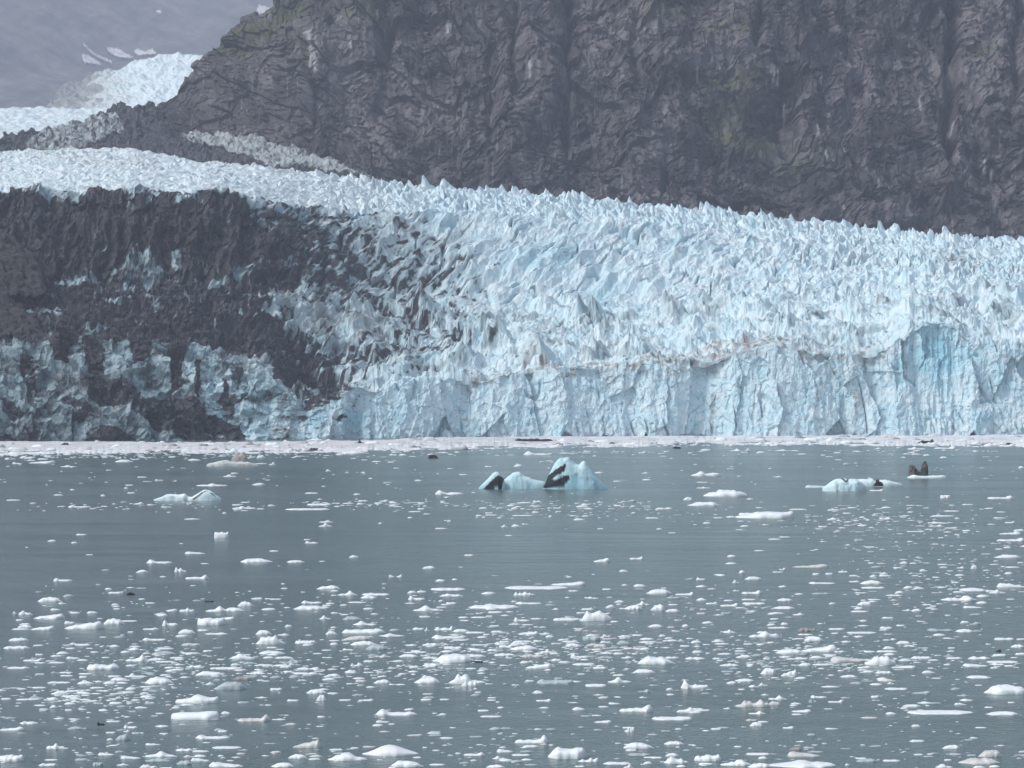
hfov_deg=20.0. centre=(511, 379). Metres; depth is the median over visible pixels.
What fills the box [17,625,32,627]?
ice floe
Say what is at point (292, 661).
ice floe
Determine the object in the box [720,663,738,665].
ice floe
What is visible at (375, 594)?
ice floe
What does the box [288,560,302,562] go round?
ice floe
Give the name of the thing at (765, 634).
ice floe
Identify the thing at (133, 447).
brash ice belt
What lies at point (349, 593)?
ice floe
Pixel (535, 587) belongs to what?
ice floe
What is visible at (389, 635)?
ice floe
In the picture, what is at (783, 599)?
ice floe
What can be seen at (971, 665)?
ice floe
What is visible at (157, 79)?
glacier
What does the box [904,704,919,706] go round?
ice floe
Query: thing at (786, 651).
ice floe
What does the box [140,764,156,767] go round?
ice floe
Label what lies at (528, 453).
ice floe
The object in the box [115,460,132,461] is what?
ice floe
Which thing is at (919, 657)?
ice floe
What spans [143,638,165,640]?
ice floe
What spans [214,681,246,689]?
ice floe
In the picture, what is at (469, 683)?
ice floe
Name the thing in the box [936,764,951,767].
ice floe
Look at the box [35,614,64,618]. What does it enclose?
ice floe
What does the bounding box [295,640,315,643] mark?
ice floe
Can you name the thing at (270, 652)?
ice floe
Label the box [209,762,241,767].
ice floe
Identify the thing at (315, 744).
ice floe
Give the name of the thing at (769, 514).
ice floe
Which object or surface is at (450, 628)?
ice floe
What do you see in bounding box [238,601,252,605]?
ice floe
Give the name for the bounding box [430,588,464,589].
ice floe
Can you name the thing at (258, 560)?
ice floe
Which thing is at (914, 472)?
ice floe
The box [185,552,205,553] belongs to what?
ice floe
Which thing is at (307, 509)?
ice floe
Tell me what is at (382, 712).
ice floe
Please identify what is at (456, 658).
ice floe
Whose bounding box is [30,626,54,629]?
ice floe
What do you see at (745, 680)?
ice floe
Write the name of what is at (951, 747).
ice floe
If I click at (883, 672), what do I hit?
ice floe
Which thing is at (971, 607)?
ice floe
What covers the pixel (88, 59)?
snow patch
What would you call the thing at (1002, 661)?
ice floe
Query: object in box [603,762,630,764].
ice floe
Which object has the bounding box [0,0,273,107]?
mountain
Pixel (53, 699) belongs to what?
ice floe
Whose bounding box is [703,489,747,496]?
ice floe
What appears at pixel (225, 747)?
ice floe
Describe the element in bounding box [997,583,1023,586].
ice floe
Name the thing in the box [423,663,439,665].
ice floe
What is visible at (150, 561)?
ice floe
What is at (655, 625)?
ice floe
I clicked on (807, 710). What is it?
ice floe
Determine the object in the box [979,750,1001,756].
ice floe
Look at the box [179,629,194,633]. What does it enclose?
ice floe
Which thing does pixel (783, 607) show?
ice floe
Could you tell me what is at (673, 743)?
ice floe
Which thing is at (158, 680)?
ice floe
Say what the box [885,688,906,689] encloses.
ice floe
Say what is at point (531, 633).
ice floe
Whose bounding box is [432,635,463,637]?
ice floe
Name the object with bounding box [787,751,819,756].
ice floe
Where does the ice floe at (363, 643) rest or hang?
on the water
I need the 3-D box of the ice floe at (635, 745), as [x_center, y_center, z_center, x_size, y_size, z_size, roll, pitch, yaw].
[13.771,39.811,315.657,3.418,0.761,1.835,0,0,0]
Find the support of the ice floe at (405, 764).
on the water
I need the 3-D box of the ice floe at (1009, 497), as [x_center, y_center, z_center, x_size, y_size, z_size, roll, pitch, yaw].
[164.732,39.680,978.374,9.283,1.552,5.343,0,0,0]
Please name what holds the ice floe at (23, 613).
on the water
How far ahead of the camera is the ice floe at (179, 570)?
605.08 m
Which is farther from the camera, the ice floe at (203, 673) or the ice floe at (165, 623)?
the ice floe at (165, 623)
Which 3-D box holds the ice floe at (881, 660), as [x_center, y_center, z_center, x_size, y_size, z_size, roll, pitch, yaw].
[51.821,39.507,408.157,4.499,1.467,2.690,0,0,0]
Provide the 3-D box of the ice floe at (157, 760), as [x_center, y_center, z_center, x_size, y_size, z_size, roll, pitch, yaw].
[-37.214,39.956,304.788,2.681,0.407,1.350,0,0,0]
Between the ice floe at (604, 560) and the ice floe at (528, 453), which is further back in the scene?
the ice floe at (528, 453)
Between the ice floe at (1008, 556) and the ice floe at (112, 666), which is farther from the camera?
the ice floe at (1008, 556)
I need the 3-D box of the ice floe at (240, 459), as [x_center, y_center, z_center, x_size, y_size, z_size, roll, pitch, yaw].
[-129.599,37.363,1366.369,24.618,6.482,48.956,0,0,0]
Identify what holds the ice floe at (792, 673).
on the water
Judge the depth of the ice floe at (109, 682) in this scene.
381.82 m
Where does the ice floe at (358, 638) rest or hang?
on the water
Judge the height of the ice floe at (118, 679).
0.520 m
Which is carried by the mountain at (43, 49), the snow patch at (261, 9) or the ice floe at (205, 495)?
the snow patch at (261, 9)
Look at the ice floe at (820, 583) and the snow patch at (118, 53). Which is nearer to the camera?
the ice floe at (820, 583)
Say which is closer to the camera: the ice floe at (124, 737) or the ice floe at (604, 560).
the ice floe at (124, 737)
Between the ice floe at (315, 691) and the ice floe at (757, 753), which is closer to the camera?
the ice floe at (757, 753)
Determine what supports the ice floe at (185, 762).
on the water
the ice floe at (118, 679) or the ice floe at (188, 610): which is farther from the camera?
the ice floe at (188, 610)
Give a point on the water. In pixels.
(80, 545)
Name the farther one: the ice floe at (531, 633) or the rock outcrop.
the rock outcrop
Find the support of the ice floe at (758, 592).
on the water
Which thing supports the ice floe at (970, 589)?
on the water
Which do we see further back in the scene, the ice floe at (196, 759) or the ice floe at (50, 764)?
the ice floe at (196, 759)
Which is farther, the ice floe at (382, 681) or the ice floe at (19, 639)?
the ice floe at (19, 639)
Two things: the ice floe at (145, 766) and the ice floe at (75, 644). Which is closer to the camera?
the ice floe at (145, 766)
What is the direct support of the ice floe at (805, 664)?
on the water
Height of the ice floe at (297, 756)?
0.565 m
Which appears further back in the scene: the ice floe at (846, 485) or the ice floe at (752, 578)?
the ice floe at (846, 485)
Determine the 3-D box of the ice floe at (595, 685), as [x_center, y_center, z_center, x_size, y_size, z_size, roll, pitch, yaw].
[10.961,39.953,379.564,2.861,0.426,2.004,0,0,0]
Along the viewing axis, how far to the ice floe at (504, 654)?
421.03 m
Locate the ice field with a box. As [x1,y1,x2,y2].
[0,106,109,138]
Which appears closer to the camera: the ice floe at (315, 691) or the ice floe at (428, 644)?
the ice floe at (315, 691)
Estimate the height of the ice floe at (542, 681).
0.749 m
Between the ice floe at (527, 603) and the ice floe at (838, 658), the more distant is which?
the ice floe at (527, 603)
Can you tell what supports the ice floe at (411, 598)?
on the water
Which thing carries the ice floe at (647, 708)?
on the water
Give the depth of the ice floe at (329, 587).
554.64 m
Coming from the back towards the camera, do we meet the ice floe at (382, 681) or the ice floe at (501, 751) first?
the ice floe at (382, 681)
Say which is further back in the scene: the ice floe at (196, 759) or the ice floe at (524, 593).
the ice floe at (524, 593)
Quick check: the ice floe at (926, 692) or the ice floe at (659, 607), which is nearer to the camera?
the ice floe at (926, 692)
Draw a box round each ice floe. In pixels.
[0,754,23,761]
[1,727,23,730]
[4,646,28,648]
[8,667,27,668]
[9,638,27,640]
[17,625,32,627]
[18,611,32,614]
[20,721,37,723]
[23,658,42,660]
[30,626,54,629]
[32,461,54,462]
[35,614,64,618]
[38,597,61,601]
[39,763,56,765]
[46,743,64,748]
[47,697,57,700]
[53,578,71,580]
[64,621,103,628]
[68,726,82,729]
[70,643,89,645]
[77,681,93,683]
[87,663,119,669]
[93,762,102,765]
[103,681,115,683]
[104,618,123,624]
[111,677,126,680]
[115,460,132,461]
[115,734,130,739]
[121,756,138,758]
[126,654,149,661]
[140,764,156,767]
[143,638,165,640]
[145,677,173,683]
[145,751,177,756]
[146,758,169,761]
[147,559,171,562]
[152,651,175,654]
[154,490,220,500]
[162,620,178,625]
[171,711,219,719]
[174,567,186,571]
[175,694,218,703]
[175,748,192,750]
[176,760,191,764]
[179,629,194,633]
[180,608,194,611]
[182,643,199,645]
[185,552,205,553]
[185,575,208,578]
[191,758,208,761]
[196,671,223,675]
[196,735,228,738]
[197,483,226,485]
[197,617,224,624]
[206,452,258,465]
[206,632,225,634]
[207,606,226,611]
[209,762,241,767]
[210,667,240,668]
[212,746,240,748]
[214,532,228,537]
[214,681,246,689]
[226,607,243,611]
[230,654,254,658]
[233,676,253,679]
[237,506,255,508]
[237,715,270,721]
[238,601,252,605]
[241,558,271,562]
[256,630,270,634]
[256,635,285,644]
[259,650,284,653]
[271,762,292,766]
[285,508,328,509]
[287,660,301,662]
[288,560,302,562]
[289,754,306,758]
[294,605,324,609]
[294,740,320,747]
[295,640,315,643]
[307,503,331,504]
[307,689,325,693]
[316,695,326,700]
[317,585,339,588]
[318,523,332,526]
[326,631,336,634]
[328,752,366,760]
[339,591,356,594]
[341,451,367,453]
[342,629,384,633]
[343,616,362,619]
[346,636,369,639]
[350,641,374,644]
[353,621,376,624]
[362,593,389,594]
[362,745,417,756]
[366,644,388,649]
[374,679,390,683]
[375,709,416,715]
[380,633,402,636]
[391,761,421,766]
[399,654,417,656]
[408,596,424,599]
[413,605,443,610]
[414,677,439,683]
[422,566,435,568]
[423,643,438,645]
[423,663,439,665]
[425,652,442,654]
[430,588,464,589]
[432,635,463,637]
[434,626,453,629]
[434,653,473,662]
[435,490,462,494]
[441,593,462,595]
[444,646,461,648]
[449,674,485,683]
[452,629,468,631]
[461,680,478,685]
[464,752,484,755]
[469,604,517,608]
[469,654,485,656]
[487,764,503,767]
[495,653,510,655]
[497,749,512,752]
[505,586,566,588]
[510,645,537,649]
[514,592,533,594]
[515,602,541,603]
[515,735,548,742]
[519,631,538,634]
[520,654,544,656]
[524,451,552,454]
[527,663,551,668]
[537,679,573,683]
[548,747,585,758]
[552,581,585,585]
[553,618,578,620]
[566,643,579,646]
[570,653,588,657]
[572,663,594,664]
[578,758,599,761]
[580,610,611,620]
[582,636,599,640]
[585,684,606,686]
[593,644,606,646]
[594,558,609,561]
[595,720,610,722]
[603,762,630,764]
[609,677,630,682]
[617,640,630,643]
[620,705,652,711]
[623,742,653,748]
[625,605,642,609]
[625,727,634,731]
[628,753,649,755]
[633,669,655,672]
[638,656,674,664]
[647,589,670,593]
[648,624,662,626]
[651,604,664,610]
[652,716,691,719]
[664,741,682,744]
[664,757,687,763]
[665,609,679,611]
[677,707,701,712]
[681,680,708,688]
[685,657,704,658]
[687,502,720,505]
[691,471,720,475]
[694,754,720,760]
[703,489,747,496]
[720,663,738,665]
[720,760,750,765]
[735,655,751,657]
[735,679,753,681]
[736,511,793,517]
[736,699,769,706]
[742,590,761,593]
[742,602,764,603]
[746,577,760,579]
[747,753,768,754]
[748,763,770,767]
[749,631,776,636]
[750,722,762,725]
[761,668,776,674]
[769,701,780,704]
[769,760,834,767]
[770,695,785,699]
[774,606,792,608]
[776,598,792,600]
[776,649,801,653]
[781,670,796,675]
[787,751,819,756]
[789,747,801,749]
[791,709,811,711]
[794,564,828,567]
[798,627,810,631]
[799,663,811,665]
[802,645,837,651]
[804,636,823,640]
[805,478,902,491]
[809,582,834,583]
[811,695,825,697]
[830,656,866,661]
[847,632,875,633]
[857,601,871,604]
[857,758,876,761]
[860,580,883,583]
[865,656,896,664]
[875,671,891,672]
[876,650,897,651]
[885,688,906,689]
[891,666,915,667]
[896,641,911,643]
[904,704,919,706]
[907,461,946,477]
[907,710,972,713]
[908,447,924,449]
[912,656,931,658]
[914,691,929,693]
[928,628,951,630]
[934,446,956,448]
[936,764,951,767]
[940,495,949,497]
[941,596,975,600]
[942,745,959,748]
[955,629,972,631]
[958,757,999,764]
[960,588,986,590]
[963,606,981,607]
[963,663,986,666]
[966,675,990,677]
[968,656,990,658]
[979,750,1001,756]
[984,684,1023,694]
[987,496,1013,498]
[987,661,1016,662]
[988,711,1017,714]
[994,555,1020,557]
[994,638,1013,639]
[997,538,1023,540]
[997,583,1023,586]
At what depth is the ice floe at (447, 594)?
536.61 m
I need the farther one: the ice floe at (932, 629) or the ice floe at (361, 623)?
the ice floe at (361, 623)
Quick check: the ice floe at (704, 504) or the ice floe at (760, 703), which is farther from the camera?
the ice floe at (704, 504)
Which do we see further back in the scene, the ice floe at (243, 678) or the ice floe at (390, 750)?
the ice floe at (243, 678)
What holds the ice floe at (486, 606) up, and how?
on the water
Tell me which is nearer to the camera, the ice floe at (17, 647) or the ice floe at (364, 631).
the ice floe at (17, 647)
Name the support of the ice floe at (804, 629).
on the water
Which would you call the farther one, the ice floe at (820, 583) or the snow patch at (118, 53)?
the snow patch at (118, 53)
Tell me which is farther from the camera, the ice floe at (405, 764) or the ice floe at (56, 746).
the ice floe at (56, 746)
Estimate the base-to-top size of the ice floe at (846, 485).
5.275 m
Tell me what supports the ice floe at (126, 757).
on the water
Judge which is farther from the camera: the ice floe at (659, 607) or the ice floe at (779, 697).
the ice floe at (659, 607)
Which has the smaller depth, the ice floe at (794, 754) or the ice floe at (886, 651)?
the ice floe at (794, 754)
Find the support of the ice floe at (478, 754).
on the water
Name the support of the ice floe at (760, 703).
on the water
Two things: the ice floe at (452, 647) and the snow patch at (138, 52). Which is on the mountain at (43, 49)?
the snow patch at (138, 52)
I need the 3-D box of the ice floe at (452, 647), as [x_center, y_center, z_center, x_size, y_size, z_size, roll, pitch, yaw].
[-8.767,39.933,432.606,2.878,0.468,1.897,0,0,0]
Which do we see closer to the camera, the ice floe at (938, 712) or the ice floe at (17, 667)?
the ice floe at (938, 712)
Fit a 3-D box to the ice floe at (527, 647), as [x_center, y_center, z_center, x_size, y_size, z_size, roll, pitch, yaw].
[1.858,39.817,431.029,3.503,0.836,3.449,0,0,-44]
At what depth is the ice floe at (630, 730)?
329.82 m
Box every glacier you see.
[0,147,1023,440]
[47,52,202,108]
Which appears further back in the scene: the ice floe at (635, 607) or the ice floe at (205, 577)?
the ice floe at (205, 577)
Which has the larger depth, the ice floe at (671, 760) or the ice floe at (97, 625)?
the ice floe at (97, 625)
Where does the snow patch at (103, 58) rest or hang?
on the mountain at (43, 49)
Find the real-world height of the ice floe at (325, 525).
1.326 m
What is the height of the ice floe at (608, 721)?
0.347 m
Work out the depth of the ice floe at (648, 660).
408.35 m
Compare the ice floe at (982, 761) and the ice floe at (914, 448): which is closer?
the ice floe at (982, 761)
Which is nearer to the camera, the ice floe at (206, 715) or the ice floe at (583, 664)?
the ice floe at (206, 715)
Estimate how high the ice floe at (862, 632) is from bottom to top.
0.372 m
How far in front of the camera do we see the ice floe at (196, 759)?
304.42 m
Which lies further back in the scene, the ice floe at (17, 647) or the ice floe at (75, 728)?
the ice floe at (17, 647)
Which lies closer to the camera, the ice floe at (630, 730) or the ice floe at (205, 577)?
the ice floe at (630, 730)
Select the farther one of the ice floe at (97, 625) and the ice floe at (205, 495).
the ice floe at (205, 495)
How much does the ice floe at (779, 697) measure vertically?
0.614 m
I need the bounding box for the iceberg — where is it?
[479,457,607,488]
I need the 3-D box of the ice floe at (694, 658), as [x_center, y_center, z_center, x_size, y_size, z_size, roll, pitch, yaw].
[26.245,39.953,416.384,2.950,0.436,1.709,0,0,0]
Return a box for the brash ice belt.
[0,434,1023,455]
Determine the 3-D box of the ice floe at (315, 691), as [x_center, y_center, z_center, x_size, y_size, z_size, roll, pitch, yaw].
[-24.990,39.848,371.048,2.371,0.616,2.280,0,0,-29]
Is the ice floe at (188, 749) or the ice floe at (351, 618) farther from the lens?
the ice floe at (351, 618)
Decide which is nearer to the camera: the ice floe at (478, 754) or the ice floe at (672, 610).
the ice floe at (478, 754)
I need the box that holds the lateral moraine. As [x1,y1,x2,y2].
[0,101,389,182]
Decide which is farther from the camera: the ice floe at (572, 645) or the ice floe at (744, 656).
the ice floe at (572, 645)
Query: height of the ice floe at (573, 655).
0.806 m
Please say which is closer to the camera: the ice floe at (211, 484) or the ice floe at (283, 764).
the ice floe at (283, 764)
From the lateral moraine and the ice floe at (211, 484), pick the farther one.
the lateral moraine
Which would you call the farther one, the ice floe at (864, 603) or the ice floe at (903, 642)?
the ice floe at (864, 603)
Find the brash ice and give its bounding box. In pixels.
[0,433,1023,767]
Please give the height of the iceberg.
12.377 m
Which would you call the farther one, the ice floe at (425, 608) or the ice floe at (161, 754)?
the ice floe at (425, 608)
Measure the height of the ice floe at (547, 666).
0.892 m
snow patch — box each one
[82,54,100,65]
[83,43,111,63]
[107,47,132,59]
[134,48,156,55]
[256,4,269,14]
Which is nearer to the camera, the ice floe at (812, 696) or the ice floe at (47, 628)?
the ice floe at (812, 696)
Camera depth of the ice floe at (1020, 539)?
721.10 m
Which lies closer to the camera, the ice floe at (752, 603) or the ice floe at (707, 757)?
the ice floe at (707, 757)
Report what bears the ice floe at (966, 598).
on the water
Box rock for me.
[514,438,552,441]
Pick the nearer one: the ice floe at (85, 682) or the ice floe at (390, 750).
the ice floe at (390, 750)
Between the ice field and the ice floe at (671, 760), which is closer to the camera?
the ice floe at (671, 760)
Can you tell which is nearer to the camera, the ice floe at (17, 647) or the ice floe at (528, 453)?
the ice floe at (17, 647)
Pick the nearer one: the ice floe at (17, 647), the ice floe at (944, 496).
the ice floe at (17, 647)
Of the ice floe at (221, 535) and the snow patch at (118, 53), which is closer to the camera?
the ice floe at (221, 535)
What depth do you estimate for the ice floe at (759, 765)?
299.50 m
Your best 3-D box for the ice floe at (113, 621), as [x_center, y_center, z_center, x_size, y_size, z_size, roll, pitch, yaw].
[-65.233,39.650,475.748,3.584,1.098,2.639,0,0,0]
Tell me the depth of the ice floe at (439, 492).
1012.82 m
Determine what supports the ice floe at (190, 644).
on the water
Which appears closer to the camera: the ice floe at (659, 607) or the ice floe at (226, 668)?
the ice floe at (226, 668)
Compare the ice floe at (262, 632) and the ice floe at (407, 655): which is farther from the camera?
the ice floe at (262, 632)
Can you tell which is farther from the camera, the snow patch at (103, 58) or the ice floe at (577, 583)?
the snow patch at (103, 58)
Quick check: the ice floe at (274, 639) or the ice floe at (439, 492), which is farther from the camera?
the ice floe at (439, 492)
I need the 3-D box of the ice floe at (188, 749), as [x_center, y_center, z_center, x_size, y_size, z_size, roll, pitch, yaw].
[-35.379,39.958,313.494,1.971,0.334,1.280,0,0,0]
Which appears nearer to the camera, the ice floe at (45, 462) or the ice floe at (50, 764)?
the ice floe at (50, 764)
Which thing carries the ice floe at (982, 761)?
on the water
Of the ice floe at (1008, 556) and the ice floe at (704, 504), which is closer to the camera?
the ice floe at (1008, 556)
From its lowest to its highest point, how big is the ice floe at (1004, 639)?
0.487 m
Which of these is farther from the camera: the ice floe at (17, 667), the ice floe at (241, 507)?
the ice floe at (241, 507)
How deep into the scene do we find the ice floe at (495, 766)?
299.43 m
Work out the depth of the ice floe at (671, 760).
302.72 m
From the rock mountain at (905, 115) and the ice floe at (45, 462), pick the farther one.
the rock mountain at (905, 115)
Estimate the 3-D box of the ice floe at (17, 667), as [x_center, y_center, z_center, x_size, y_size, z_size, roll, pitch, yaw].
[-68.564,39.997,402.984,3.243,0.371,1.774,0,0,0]
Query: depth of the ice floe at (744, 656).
417.87 m
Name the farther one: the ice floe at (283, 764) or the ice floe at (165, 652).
the ice floe at (165, 652)
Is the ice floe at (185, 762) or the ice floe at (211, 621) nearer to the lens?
the ice floe at (185, 762)
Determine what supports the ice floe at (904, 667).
on the water
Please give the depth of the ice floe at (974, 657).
416.19 m
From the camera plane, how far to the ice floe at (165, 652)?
423.00 m
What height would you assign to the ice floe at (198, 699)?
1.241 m
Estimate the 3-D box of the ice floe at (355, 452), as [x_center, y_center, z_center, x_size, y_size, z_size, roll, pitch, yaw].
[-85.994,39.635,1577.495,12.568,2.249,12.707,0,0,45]
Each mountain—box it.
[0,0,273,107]
[157,0,1023,239]
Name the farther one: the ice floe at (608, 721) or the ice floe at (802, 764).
the ice floe at (608, 721)
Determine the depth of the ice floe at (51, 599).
523.50 m
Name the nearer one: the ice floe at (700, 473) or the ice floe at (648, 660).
the ice floe at (648, 660)
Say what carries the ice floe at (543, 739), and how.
on the water
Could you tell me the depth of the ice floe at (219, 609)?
501.13 m
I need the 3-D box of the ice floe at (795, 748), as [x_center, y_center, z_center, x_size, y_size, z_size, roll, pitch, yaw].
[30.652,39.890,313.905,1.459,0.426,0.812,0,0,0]
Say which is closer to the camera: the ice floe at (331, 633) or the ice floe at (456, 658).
the ice floe at (456, 658)
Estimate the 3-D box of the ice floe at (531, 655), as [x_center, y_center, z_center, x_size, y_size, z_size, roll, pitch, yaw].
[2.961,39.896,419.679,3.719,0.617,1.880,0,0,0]
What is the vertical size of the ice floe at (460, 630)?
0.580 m
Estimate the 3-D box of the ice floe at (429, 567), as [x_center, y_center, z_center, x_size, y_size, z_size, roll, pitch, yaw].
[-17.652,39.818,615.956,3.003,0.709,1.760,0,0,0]
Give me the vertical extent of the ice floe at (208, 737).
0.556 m
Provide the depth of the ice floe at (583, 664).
407.53 m
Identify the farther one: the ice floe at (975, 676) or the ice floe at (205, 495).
the ice floe at (205, 495)
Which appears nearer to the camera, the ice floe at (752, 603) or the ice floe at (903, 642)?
the ice floe at (903, 642)
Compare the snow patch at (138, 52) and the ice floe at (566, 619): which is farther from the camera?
the snow patch at (138, 52)
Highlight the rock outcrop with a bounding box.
[0,230,45,299]
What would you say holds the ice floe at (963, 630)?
on the water
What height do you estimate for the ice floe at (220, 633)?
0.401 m
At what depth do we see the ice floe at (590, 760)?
303.96 m
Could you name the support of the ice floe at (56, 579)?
on the water
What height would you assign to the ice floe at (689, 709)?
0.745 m
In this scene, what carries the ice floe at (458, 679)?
on the water
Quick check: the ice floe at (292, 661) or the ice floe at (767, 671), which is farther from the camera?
the ice floe at (292, 661)
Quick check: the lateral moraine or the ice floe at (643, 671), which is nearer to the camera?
the ice floe at (643, 671)
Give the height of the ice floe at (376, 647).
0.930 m
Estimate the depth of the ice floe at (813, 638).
445.04 m
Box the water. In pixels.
[0,437,1023,767]
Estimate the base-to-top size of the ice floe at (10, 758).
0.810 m
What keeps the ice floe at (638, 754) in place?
on the water
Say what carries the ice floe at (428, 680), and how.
on the water
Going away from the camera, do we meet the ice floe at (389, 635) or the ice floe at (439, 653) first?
the ice floe at (439, 653)
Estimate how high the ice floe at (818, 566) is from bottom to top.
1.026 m
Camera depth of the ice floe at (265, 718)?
340.13 m
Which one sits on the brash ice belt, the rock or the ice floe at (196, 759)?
the rock
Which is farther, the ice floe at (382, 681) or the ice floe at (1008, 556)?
the ice floe at (1008, 556)
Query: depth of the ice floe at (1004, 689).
369.65 m
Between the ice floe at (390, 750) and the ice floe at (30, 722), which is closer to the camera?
the ice floe at (390, 750)
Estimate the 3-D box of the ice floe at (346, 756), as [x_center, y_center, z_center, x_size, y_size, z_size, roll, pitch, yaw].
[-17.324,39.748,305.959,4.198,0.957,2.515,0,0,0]
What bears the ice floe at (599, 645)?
on the water
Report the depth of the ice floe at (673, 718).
341.76 m
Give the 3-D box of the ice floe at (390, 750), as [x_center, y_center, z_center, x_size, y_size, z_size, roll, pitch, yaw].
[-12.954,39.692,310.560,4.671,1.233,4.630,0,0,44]
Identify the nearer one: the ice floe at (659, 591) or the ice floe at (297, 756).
the ice floe at (297, 756)
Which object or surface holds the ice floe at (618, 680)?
on the water
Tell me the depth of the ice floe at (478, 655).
419.51 m
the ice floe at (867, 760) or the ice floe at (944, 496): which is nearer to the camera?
the ice floe at (867, 760)
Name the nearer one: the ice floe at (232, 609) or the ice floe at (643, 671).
the ice floe at (643, 671)
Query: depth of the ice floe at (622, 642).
439.16 m
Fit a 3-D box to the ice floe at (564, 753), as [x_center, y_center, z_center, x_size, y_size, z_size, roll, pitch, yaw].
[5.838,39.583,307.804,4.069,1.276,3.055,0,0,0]
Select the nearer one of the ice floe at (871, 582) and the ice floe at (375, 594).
the ice floe at (375, 594)
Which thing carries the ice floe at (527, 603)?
on the water
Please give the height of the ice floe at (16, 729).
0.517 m
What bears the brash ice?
on the water
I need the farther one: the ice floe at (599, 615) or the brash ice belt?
the brash ice belt
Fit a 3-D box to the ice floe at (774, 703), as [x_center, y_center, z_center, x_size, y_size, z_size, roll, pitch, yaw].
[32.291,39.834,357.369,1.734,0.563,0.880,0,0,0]
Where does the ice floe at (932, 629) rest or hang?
on the water
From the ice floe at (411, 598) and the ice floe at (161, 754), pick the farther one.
the ice floe at (411, 598)
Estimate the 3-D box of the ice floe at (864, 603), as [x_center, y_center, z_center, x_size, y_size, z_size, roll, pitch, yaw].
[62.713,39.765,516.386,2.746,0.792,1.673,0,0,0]
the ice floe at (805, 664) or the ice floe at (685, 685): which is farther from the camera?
the ice floe at (805, 664)
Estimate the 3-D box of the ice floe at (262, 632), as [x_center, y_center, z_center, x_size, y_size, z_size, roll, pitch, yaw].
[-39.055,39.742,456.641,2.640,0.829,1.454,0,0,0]
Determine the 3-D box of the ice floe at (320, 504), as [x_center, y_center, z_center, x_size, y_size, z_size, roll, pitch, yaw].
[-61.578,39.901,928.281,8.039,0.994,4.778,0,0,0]
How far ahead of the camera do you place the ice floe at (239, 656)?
416.12 m
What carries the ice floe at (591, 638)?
on the water
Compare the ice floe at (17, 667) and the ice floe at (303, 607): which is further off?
the ice floe at (303, 607)
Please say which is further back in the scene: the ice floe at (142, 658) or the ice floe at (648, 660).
the ice floe at (142, 658)
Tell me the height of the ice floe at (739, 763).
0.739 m
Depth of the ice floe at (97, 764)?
300.86 m
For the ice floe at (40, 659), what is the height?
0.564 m
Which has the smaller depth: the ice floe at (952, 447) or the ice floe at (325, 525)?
the ice floe at (325, 525)
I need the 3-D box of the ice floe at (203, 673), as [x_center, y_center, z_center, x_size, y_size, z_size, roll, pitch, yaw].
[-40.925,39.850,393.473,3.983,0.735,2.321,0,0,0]
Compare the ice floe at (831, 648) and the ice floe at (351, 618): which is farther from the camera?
the ice floe at (351, 618)
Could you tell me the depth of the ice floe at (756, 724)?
335.30 m
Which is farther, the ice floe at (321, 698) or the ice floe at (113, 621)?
the ice floe at (113, 621)
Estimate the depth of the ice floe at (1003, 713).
346.74 m

